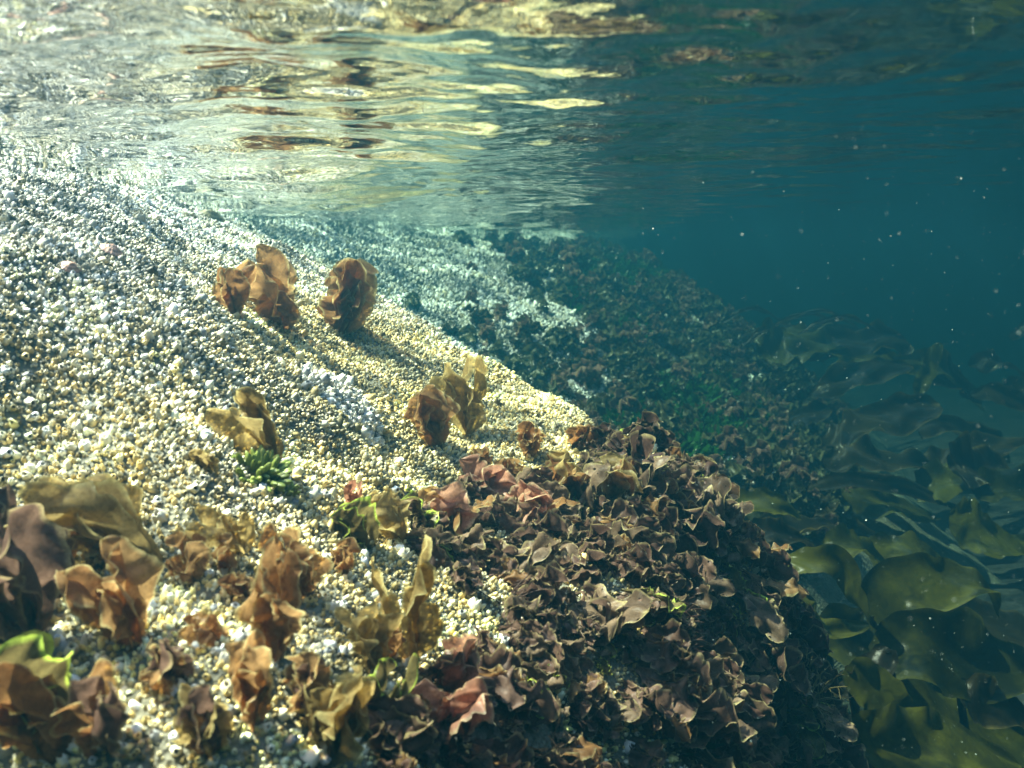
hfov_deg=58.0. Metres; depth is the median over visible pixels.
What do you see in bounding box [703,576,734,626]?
seaweed
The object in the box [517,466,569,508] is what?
seaweed
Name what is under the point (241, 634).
barnacle
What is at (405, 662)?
barnacle
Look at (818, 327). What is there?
kelp
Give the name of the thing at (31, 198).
barnacle
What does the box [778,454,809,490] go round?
seaweed
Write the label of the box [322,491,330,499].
barnacle
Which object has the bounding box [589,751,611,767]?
seaweed
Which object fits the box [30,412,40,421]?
barnacle
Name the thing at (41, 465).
barnacle
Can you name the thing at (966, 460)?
kelp
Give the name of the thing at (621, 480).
seaweed
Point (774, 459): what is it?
seaweed
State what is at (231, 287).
seaweed
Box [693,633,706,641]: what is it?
seaweed
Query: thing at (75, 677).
barnacle
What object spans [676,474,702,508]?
seaweed
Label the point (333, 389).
barnacle
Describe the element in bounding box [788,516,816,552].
seaweed
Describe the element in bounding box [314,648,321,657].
barnacle
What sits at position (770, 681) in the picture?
seaweed
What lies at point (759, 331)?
kelp
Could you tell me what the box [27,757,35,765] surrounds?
barnacle
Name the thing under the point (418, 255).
barnacle crust
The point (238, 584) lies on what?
seaweed
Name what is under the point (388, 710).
seaweed
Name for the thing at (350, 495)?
seaweed
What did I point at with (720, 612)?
seaweed
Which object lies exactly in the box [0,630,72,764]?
seaweed
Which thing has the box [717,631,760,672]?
seaweed
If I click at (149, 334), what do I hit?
barnacle
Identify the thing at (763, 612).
seaweed
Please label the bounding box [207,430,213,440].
barnacle
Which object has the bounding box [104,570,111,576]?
barnacle
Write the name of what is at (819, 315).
kelp
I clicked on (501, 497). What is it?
seaweed
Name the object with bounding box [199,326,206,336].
barnacle
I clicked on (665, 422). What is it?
seaweed
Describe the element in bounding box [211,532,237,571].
seaweed
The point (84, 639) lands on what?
barnacle
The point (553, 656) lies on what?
seaweed
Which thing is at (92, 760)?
barnacle
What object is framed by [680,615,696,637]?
seaweed
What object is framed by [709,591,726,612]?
seaweed
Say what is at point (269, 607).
seaweed
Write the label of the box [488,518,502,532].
seaweed
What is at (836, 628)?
kelp
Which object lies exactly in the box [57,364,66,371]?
barnacle
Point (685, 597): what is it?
seaweed
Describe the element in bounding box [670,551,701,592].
seaweed
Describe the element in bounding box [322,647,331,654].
barnacle
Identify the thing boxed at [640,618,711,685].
seaweed
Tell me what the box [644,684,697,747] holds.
seaweed
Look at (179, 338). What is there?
barnacle
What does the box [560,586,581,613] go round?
seaweed
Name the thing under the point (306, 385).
barnacle
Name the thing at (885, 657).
kelp
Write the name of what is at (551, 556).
seaweed
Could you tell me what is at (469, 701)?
seaweed
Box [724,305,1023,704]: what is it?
seabed
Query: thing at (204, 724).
seaweed
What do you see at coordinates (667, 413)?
seaweed
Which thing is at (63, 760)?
barnacle
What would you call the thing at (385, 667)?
seaweed
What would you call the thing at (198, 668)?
barnacle
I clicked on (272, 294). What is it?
seaweed
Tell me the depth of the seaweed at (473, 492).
1.09 m
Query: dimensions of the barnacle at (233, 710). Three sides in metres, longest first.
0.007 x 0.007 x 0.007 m
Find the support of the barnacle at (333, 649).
on the boulder
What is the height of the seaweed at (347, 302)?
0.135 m
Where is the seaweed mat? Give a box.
[571,409,868,767]
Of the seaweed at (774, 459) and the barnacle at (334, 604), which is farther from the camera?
the seaweed at (774, 459)
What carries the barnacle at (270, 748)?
on the boulder
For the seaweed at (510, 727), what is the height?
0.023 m
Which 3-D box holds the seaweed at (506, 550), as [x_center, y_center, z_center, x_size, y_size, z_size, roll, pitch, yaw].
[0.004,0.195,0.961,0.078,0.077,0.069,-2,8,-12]
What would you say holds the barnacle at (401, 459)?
on the boulder
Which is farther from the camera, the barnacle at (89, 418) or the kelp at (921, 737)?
the kelp at (921, 737)
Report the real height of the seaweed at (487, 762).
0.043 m
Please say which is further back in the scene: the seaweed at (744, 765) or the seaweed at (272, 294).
the seaweed at (272, 294)
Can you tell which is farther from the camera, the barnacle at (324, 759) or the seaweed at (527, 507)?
the seaweed at (527, 507)
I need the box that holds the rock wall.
[258,220,1001,711]
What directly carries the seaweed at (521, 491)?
on the boulder
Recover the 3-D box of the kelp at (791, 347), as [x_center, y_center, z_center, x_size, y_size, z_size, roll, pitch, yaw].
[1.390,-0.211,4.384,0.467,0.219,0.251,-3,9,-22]
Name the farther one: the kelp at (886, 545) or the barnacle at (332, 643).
the kelp at (886, 545)
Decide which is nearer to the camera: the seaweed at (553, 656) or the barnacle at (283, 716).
the barnacle at (283, 716)
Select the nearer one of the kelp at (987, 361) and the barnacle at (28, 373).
the barnacle at (28, 373)
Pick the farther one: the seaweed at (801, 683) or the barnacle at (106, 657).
the seaweed at (801, 683)
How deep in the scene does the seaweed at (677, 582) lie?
1.00 m
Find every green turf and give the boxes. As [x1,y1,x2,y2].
[561,240,786,460]
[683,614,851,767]
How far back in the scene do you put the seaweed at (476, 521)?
0.96 m
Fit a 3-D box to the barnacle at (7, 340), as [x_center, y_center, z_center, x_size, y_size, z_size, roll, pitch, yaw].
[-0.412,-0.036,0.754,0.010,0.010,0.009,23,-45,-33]
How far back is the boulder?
0.76 m
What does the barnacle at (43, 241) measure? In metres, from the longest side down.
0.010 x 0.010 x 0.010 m
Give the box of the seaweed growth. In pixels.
[403,229,861,517]
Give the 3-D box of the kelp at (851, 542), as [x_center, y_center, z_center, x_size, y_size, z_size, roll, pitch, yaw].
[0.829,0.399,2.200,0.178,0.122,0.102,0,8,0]
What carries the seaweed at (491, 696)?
on the boulder
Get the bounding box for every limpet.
[60,261,81,272]
[100,244,123,256]
[198,209,224,222]
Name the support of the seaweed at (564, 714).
on the boulder
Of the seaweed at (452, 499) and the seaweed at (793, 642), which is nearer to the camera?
the seaweed at (452, 499)
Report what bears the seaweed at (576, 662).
on the boulder
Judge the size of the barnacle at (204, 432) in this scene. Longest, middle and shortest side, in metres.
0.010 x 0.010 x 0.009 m
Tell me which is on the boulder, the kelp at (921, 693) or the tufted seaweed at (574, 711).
the tufted seaweed at (574, 711)
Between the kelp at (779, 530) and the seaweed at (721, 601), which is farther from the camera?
the kelp at (779, 530)
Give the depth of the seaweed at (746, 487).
2.53 m
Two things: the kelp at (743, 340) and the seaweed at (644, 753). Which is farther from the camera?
the kelp at (743, 340)
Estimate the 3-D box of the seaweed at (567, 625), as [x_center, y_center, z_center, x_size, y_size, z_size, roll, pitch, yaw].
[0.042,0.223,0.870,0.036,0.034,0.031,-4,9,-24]
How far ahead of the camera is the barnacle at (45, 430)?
0.72 m
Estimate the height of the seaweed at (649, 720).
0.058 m
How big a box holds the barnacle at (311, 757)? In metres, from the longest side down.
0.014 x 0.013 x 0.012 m
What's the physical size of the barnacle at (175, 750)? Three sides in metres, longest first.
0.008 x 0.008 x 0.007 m
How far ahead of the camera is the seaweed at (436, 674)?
0.70 m
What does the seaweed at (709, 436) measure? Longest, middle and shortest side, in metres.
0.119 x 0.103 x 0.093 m
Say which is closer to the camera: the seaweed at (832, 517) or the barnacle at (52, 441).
the barnacle at (52, 441)
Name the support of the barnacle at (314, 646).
on the boulder
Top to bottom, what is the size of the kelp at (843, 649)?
0.475 m
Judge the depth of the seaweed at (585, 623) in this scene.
0.87 m
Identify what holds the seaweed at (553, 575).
on the boulder
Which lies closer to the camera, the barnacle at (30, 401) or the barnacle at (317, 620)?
the barnacle at (317, 620)
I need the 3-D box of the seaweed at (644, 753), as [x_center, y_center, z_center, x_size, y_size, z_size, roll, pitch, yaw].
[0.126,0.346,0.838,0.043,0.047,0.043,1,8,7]
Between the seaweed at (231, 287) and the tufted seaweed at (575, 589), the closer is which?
the tufted seaweed at (575, 589)
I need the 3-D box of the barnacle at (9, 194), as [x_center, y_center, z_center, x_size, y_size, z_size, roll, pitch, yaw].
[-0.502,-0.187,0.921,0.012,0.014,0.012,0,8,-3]
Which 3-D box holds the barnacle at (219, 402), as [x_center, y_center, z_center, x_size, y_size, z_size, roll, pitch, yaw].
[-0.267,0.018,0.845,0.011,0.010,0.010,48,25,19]
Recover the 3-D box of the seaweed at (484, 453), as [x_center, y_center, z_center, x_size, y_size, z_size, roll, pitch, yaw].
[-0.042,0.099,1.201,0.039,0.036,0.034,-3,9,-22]
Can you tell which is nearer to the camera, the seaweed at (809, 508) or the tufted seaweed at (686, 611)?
the tufted seaweed at (686, 611)
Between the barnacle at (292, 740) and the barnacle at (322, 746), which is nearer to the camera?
the barnacle at (292, 740)
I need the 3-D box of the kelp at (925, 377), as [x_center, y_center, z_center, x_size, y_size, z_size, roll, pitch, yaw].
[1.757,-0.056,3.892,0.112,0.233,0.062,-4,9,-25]
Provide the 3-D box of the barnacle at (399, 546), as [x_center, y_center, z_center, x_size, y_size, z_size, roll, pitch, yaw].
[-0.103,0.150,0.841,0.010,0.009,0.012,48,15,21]
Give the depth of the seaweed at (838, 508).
2.80 m
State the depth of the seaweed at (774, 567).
1.24 m
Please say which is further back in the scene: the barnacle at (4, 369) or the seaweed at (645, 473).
the seaweed at (645, 473)
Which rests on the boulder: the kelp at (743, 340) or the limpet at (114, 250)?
the limpet at (114, 250)
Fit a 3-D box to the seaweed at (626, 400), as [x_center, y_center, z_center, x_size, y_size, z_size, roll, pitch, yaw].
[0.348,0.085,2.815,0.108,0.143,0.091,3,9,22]
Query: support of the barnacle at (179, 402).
on the boulder
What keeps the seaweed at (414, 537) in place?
on the boulder
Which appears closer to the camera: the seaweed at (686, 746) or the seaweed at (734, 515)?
the seaweed at (686, 746)
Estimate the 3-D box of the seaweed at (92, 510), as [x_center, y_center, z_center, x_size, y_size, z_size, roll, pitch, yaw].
[-0.294,0.097,0.653,0.084,0.073,0.073,0,8,0]
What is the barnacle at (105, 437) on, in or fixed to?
on the boulder
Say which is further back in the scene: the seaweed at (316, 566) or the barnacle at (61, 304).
the barnacle at (61, 304)
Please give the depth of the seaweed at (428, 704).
0.65 m
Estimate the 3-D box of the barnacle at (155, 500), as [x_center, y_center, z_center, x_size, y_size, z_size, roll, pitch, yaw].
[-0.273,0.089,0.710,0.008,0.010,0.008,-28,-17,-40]
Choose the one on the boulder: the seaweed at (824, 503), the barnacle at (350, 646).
the barnacle at (350, 646)
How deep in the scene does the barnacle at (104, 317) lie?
0.82 m
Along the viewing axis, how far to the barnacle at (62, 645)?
0.59 m
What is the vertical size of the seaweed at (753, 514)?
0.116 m
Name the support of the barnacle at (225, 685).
on the boulder
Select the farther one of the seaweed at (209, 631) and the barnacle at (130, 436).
the barnacle at (130, 436)
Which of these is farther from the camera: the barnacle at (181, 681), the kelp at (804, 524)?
the kelp at (804, 524)
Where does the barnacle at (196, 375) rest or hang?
on the boulder
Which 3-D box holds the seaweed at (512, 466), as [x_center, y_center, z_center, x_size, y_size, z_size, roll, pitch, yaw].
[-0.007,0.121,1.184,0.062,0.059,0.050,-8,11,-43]
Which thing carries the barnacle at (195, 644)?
on the boulder
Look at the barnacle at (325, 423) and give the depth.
0.98 m
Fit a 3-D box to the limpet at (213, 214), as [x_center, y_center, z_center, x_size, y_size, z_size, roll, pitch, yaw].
[-0.624,-0.353,1.925,0.066,0.023,0.082,36,21,18]
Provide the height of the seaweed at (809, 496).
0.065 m
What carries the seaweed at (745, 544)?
on the boulder
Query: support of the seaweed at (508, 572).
on the boulder
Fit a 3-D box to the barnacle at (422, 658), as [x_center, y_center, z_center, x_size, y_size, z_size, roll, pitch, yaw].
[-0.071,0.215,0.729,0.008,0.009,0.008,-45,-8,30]
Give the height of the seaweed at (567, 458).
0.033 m
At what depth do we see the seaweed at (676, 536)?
1.13 m
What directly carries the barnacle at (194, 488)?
on the boulder
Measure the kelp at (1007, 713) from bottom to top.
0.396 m
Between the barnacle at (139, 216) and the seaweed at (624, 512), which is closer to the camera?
the seaweed at (624, 512)
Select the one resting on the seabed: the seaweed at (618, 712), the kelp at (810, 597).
the kelp at (810, 597)
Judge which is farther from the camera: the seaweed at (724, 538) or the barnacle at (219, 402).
the seaweed at (724, 538)
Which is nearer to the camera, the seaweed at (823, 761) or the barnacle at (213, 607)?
the barnacle at (213, 607)
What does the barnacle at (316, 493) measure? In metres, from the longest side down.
0.016 x 0.015 x 0.014 m
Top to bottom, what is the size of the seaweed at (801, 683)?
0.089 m
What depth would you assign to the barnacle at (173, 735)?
0.53 m
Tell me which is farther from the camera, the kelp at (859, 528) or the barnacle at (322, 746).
the kelp at (859, 528)
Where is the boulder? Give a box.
[0,162,780,767]
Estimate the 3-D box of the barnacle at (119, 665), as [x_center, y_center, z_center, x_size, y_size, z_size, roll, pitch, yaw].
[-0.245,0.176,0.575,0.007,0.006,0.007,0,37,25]
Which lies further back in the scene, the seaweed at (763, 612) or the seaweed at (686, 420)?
the seaweed at (686, 420)
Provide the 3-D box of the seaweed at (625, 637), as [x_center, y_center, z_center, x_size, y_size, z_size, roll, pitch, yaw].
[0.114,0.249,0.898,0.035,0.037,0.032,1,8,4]
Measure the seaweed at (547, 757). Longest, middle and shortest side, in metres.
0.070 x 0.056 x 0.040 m
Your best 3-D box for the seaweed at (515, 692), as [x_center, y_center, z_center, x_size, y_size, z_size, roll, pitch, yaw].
[-0.005,0.251,0.759,0.069,0.066,0.062,-7,11,-39]
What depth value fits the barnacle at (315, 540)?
0.74 m
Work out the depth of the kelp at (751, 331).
4.80 m
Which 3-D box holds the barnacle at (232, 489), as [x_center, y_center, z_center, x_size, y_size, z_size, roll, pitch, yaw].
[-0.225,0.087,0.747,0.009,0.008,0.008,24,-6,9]
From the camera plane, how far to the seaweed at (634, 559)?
0.95 m
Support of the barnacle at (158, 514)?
on the boulder
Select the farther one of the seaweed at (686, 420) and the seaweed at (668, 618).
the seaweed at (686, 420)
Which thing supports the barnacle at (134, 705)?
on the boulder
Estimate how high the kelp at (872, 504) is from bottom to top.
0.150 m
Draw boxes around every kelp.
[721,305,790,326]
[737,330,755,346]
[738,486,800,519]
[741,323,815,336]
[741,325,781,345]
[744,512,834,548]
[752,516,814,546]
[755,317,845,364]
[761,326,877,367]
[774,399,831,429]
[775,312,845,327]
[776,308,860,329]
[788,544,869,624]
[797,314,879,334]
[797,582,816,630]
[801,597,869,638]
[808,471,955,508]
[809,357,913,398]
[815,320,857,329]
[817,319,913,360]
[820,603,941,698]
[821,391,942,448]
[821,523,884,562]
[822,434,928,472]
[825,352,922,375]
[833,643,898,699]
[838,488,940,522]
[841,657,915,715]
[846,518,875,537]
[852,700,1021,767]
[861,552,1000,626]
[868,530,940,565]
[868,606,1023,703]
[876,347,974,396]
[901,679,1023,767]
[912,348,984,410]
[913,343,942,393]
[914,458,967,502]
[915,414,1009,463]
[917,429,1023,469]
[946,430,1009,488]
[946,597,1023,647]
[949,496,1023,555]
[957,672,1023,728]
[968,349,1023,376]
[971,382,1023,411]
[972,463,1023,502]
[984,534,1023,558]
[1008,320,1023,340]
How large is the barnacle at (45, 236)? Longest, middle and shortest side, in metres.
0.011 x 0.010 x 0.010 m
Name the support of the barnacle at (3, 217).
on the boulder
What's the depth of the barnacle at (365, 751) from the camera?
0.59 m
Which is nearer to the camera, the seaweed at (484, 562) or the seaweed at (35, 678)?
the seaweed at (35, 678)
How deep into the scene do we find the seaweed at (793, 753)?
1.20 m
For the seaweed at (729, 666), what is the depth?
0.97 m
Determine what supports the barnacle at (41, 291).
on the boulder
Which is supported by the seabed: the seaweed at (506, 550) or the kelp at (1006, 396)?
the kelp at (1006, 396)
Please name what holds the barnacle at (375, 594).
on the boulder
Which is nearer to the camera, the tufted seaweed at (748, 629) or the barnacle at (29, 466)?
the barnacle at (29, 466)
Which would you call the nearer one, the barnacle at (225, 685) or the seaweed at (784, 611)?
the barnacle at (225, 685)
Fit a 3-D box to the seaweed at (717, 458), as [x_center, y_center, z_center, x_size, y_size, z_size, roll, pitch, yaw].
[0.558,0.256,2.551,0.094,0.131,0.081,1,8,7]
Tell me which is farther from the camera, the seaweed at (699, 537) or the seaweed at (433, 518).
the seaweed at (699, 537)
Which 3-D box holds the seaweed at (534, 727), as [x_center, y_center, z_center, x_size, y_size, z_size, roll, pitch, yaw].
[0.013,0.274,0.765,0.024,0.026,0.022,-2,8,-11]
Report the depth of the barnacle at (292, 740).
0.56 m
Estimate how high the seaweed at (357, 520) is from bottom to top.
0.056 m
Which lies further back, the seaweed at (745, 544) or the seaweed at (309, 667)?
the seaweed at (745, 544)
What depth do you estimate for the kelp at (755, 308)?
4.91 m
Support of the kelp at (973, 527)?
on the seabed
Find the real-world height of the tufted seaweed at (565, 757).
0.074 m
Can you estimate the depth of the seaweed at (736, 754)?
0.90 m
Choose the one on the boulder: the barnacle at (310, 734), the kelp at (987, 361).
the barnacle at (310, 734)
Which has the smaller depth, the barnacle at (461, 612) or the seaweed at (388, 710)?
the seaweed at (388, 710)
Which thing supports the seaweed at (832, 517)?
attached to the rock wall
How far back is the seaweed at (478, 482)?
1.11 m
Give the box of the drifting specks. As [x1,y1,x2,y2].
[414,127,1022,757]
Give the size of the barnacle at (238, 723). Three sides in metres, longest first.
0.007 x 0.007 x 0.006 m
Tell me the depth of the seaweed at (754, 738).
0.96 m
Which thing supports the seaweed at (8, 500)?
on the boulder
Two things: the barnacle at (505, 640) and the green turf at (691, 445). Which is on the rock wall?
the green turf at (691, 445)
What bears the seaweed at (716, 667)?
on the boulder
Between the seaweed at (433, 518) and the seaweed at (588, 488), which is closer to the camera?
the seaweed at (433, 518)
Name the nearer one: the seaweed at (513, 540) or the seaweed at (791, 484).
the seaweed at (513, 540)
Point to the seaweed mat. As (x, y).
(646, 432)
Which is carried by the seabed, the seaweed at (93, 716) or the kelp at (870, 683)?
the kelp at (870, 683)
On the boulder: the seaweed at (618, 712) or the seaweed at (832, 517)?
the seaweed at (618, 712)
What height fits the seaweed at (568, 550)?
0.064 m
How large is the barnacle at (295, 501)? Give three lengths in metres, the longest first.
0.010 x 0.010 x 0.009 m
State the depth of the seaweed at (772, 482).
2.56 m
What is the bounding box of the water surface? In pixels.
[0,0,1023,245]
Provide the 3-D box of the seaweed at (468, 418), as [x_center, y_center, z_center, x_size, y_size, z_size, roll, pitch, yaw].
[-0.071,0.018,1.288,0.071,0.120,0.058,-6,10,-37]
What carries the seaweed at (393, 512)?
on the boulder
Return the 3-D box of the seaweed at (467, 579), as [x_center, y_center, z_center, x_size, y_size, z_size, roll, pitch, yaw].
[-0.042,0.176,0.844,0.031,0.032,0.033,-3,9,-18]
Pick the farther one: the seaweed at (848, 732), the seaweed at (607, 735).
the seaweed at (848, 732)
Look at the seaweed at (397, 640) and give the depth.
0.67 m
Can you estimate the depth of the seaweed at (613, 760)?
0.82 m
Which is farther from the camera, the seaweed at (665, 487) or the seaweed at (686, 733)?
the seaweed at (665, 487)
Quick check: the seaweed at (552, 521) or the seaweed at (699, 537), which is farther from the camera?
the seaweed at (699, 537)
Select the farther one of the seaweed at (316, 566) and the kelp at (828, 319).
the kelp at (828, 319)
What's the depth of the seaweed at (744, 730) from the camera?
0.88 m
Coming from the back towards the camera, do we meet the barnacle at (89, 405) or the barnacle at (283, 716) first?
the barnacle at (89, 405)
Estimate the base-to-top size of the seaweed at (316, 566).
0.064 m
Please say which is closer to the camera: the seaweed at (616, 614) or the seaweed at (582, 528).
the seaweed at (616, 614)
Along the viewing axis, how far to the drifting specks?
0.66 m
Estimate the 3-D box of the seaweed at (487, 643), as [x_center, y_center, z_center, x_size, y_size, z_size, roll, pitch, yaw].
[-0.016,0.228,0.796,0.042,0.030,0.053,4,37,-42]
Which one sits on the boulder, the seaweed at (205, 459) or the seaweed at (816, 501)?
the seaweed at (205, 459)
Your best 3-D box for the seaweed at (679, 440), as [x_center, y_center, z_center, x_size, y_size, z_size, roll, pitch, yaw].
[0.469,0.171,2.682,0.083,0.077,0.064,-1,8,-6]
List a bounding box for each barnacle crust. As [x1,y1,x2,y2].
[0,158,759,767]
[238,219,828,579]
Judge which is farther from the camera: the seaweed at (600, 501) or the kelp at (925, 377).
the kelp at (925, 377)
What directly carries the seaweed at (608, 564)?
on the boulder
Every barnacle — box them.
[0,214,9,222]
[0,365,9,376]
[0,448,12,457]
[0,746,12,759]
[3,189,15,201]
[3,335,11,344]
[21,371,32,379]
[21,471,32,480]
[24,397,35,406]
[24,462,36,472]
[27,196,34,203]
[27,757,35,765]
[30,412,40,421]
[35,237,48,246]
[36,461,46,469]
[38,285,46,295]
[41,426,51,438]
[42,234,50,243]
[46,436,55,444]
[49,624,65,638]
[54,634,64,640]
[56,754,68,765]
[57,300,65,308]
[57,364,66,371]
[57,448,66,456]
[58,640,67,651]
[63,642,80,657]
[65,442,77,450]
[67,741,77,752]
[71,419,82,432]
[71,674,80,680]
[72,214,83,220]
[78,439,91,450]
[79,633,93,645]
[83,400,94,409]
[84,414,96,422]
[89,756,97,764]
[99,432,111,444]
[99,655,110,660]
[100,313,109,322]
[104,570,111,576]
[115,661,124,670]
[119,685,127,695]
[119,742,127,753]
[124,432,134,440]
[129,700,141,710]
[131,723,142,733]
[135,211,145,221]
[141,647,148,657]
[144,328,153,339]
[145,384,154,393]
[148,599,156,609]
[148,703,157,713]
[149,729,161,744]
[151,496,161,505]
[151,508,167,522]
[151,609,159,617]
[161,583,172,595]
[166,684,178,697]
[169,731,178,744]
[169,744,181,756]
[172,341,181,352]
[174,336,182,343]
[174,398,183,406]
[175,678,185,689]
[178,640,189,648]
[186,483,199,493]
[191,641,202,654]
[192,371,199,379]
[194,664,200,673]
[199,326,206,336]
[199,474,210,481]
[200,429,209,436]
[204,756,217,767]
[205,568,214,576]
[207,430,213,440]
[209,604,217,611]
[211,647,223,656]
[215,398,223,406]
[216,329,226,338]
[217,568,227,574]
[218,651,229,664]
[220,679,232,695]
[221,509,234,516]
[228,486,236,497]
[228,705,237,715]
[230,601,239,607]
[231,629,248,641]
[234,719,240,728]
[240,380,249,386]
[258,482,266,488]
[261,723,270,733]
[266,742,274,752]
[270,662,277,670]
[274,496,286,504]
[274,708,291,721]
[281,523,290,528]
[282,492,292,502]
[285,734,299,747]
[291,497,298,507]
[300,745,321,767]
[301,380,311,389]
[303,367,310,375]
[306,486,323,500]
[308,731,313,740]
[311,536,319,548]
[311,643,317,650]
[312,616,322,624]
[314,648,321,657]
[317,742,326,750]
[318,420,329,427]
[319,373,331,385]
[319,755,330,764]
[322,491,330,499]
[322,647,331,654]
[324,640,336,648]
[326,397,335,404]
[327,645,335,653]
[329,386,336,395]
[329,393,338,399]
[329,599,339,610]
[337,373,346,382]
[337,646,346,654]
[340,600,346,608]
[347,643,352,652]
[360,549,368,559]
[360,556,368,566]
[361,428,370,438]
[362,744,369,755]
[364,410,374,417]
[364,571,370,579]
[371,590,378,599]
[386,681,394,689]
[391,486,399,492]
[393,544,403,549]
[396,457,403,464]
[398,548,409,556]
[400,656,410,666]
[419,654,425,661]
[458,609,465,617]
[466,597,481,611]
[500,636,509,646]
[623,740,634,754]
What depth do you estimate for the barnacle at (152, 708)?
0.54 m
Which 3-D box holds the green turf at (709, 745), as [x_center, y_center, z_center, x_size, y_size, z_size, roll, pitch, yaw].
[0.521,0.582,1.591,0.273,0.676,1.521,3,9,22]
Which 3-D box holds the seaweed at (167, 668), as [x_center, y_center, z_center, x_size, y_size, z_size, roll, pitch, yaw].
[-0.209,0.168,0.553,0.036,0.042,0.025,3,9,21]
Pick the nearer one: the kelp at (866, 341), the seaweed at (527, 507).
the seaweed at (527, 507)
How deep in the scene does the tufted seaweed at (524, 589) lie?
0.86 m
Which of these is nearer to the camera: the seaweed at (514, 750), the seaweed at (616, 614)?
the seaweed at (514, 750)
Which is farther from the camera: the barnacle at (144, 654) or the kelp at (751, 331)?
the kelp at (751, 331)
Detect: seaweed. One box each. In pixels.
[0,484,16,525]
[0,503,72,644]
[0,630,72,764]
[4,525,77,597]
[17,473,162,560]
[49,658,133,758]
[54,535,164,652]
[91,543,105,569]
[139,634,195,697]
[164,530,211,584]
[171,683,235,759]
[177,610,228,649]
[184,505,255,554]
[188,448,218,475]
[204,386,283,462]
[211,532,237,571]
[212,265,256,313]
[217,570,254,599]
[224,629,274,731]
[230,445,292,492]
[234,536,305,661]
[236,243,301,329]
[257,521,333,599]
[280,651,330,714]
[282,481,300,496]
[304,665,374,765]
[316,257,378,334]
[330,537,360,574]
[331,496,379,548]
[335,600,403,674]
[343,479,362,501]
[366,692,433,760]
[367,653,418,700]
[368,488,411,542]
[371,534,443,658]
[373,752,417,767]
[388,627,406,657]
[396,488,449,527]
[402,384,460,445]
[404,524,462,588]
[409,677,493,743]
[411,514,427,528]
[414,694,432,714]
[415,743,439,767]
[417,480,485,534]
[418,666,441,689]
[425,632,483,694]
[429,355,488,434]
[433,712,471,767]
[433,734,494,767]
[439,748,494,767]
[440,535,480,570]
[442,515,481,535]
[449,523,497,566]
[449,561,484,594]
[450,478,481,504]
[451,475,488,499]
[457,454,517,501]
[469,446,492,464]
[469,731,534,767]
[471,493,514,516]
[471,535,502,572]
[473,625,524,662]
[475,494,517,533]
[475,570,545,610]
[476,686,500,727]
[477,643,560,726]
[483,492,504,501]
[487,537,551,573]
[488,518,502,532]
[489,556,533,585]
[494,455,524,477]
[496,619,548,660]
[496,714,526,739]
[501,594,558,655]
[503,534,522,548]
[506,508,569,546]
[507,479,555,522]
[507,497,579,521]
[508,560,579,608]
[511,531,563,575]
[514,420,546,456]
[516,466,539,481]
[516,508,544,522]
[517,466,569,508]
[518,709,538,731]
[521,661,549,718]
[526,640,572,689]
[528,735,601,767]
[534,540,578,576]
[534,719,586,763]
[536,664,569,689]
[539,450,589,486]
[539,603,577,639]
[541,537,559,562]
[545,695,569,725]
[546,448,570,461]
[547,516,572,538]
[549,729,590,767]
[552,581,599,638]
[553,459,610,519]
[553,688,596,738]
[557,497,589,526]
[557,637,595,679]
[559,524,589,542]
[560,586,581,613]
[563,542,610,583]
[564,423,599,448]
[564,669,607,719]
[566,515,605,531]
[568,577,660,648]
[569,703,610,736]
[571,612,601,645]
[576,519,628,554]
[579,525,589,530]
[586,549,619,577]
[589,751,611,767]
[590,688,644,728]
[591,497,638,528]
[592,427,614,449]
[592,486,613,515]
[592,648,612,675]
[592,716,622,747]
[594,606,644,657]
[595,452,642,501]
[603,499,632,523]
[607,519,666,564]
[607,542,669,592]
[608,388,642,414]
[608,758,626,767]
[610,451,674,495]
[612,761,620,767]
[613,533,637,553]
[613,625,646,663]
[615,586,685,625]
[616,411,635,425]
[616,680,680,742]
[622,565,676,599]
[626,481,674,535]
[627,736,666,767]
[635,647,738,727]
[640,473,678,528]
[640,514,697,554]
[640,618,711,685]
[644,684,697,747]
[651,403,678,431]
[651,561,664,567]
[652,562,685,593]
[658,419,670,430]
[658,612,683,628]
[660,523,678,540]
[661,454,675,471]
[661,463,719,549]
[668,430,685,444]
[668,730,732,767]
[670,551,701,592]
[670,594,707,639]
[674,552,717,615]
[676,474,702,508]
[677,414,691,428]
[678,499,724,555]
[678,593,705,622]
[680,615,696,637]
[684,608,700,635]
[684,620,703,652]
[685,760,707,767]
[689,719,757,767]
[690,647,739,697]
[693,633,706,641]
[694,638,743,668]
[695,473,730,519]
[698,612,716,643]
[700,431,719,446]
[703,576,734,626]
[704,527,730,559]
[704,656,736,720]
[707,738,743,763]
[708,453,728,476]
[708,559,730,598]
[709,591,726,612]
[710,603,735,637]
[714,551,747,591]
[715,425,746,464]
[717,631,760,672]
[719,499,753,532]
[723,581,788,644]
[724,458,753,488]
[724,520,767,567]
[727,692,754,722]
[734,479,756,491]
[735,731,761,760]
[735,762,750,767]
[741,433,752,445]
[741,568,806,608]
[741,626,802,721]
[741,670,779,692]
[741,757,773,767]
[742,439,773,481]
[744,465,786,493]
[745,438,765,455]
[745,511,761,519]
[747,625,767,633]
[750,542,798,581]
[757,732,772,748]
[761,656,818,709]
[765,578,798,631]
[769,636,800,682]
[771,453,777,466]
[774,704,825,767]
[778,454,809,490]
[778,596,802,633]
[779,476,805,495]
[783,489,806,514]
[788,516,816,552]
[788,737,823,761]
[790,731,842,767]
[793,692,858,765]
[794,665,816,704]
[803,488,812,502]
[803,503,815,517]
[807,655,852,725]
[808,487,820,509]
[811,512,838,546]
[815,506,839,523]
[820,493,838,511]
[820,494,845,521]
[839,505,851,528]

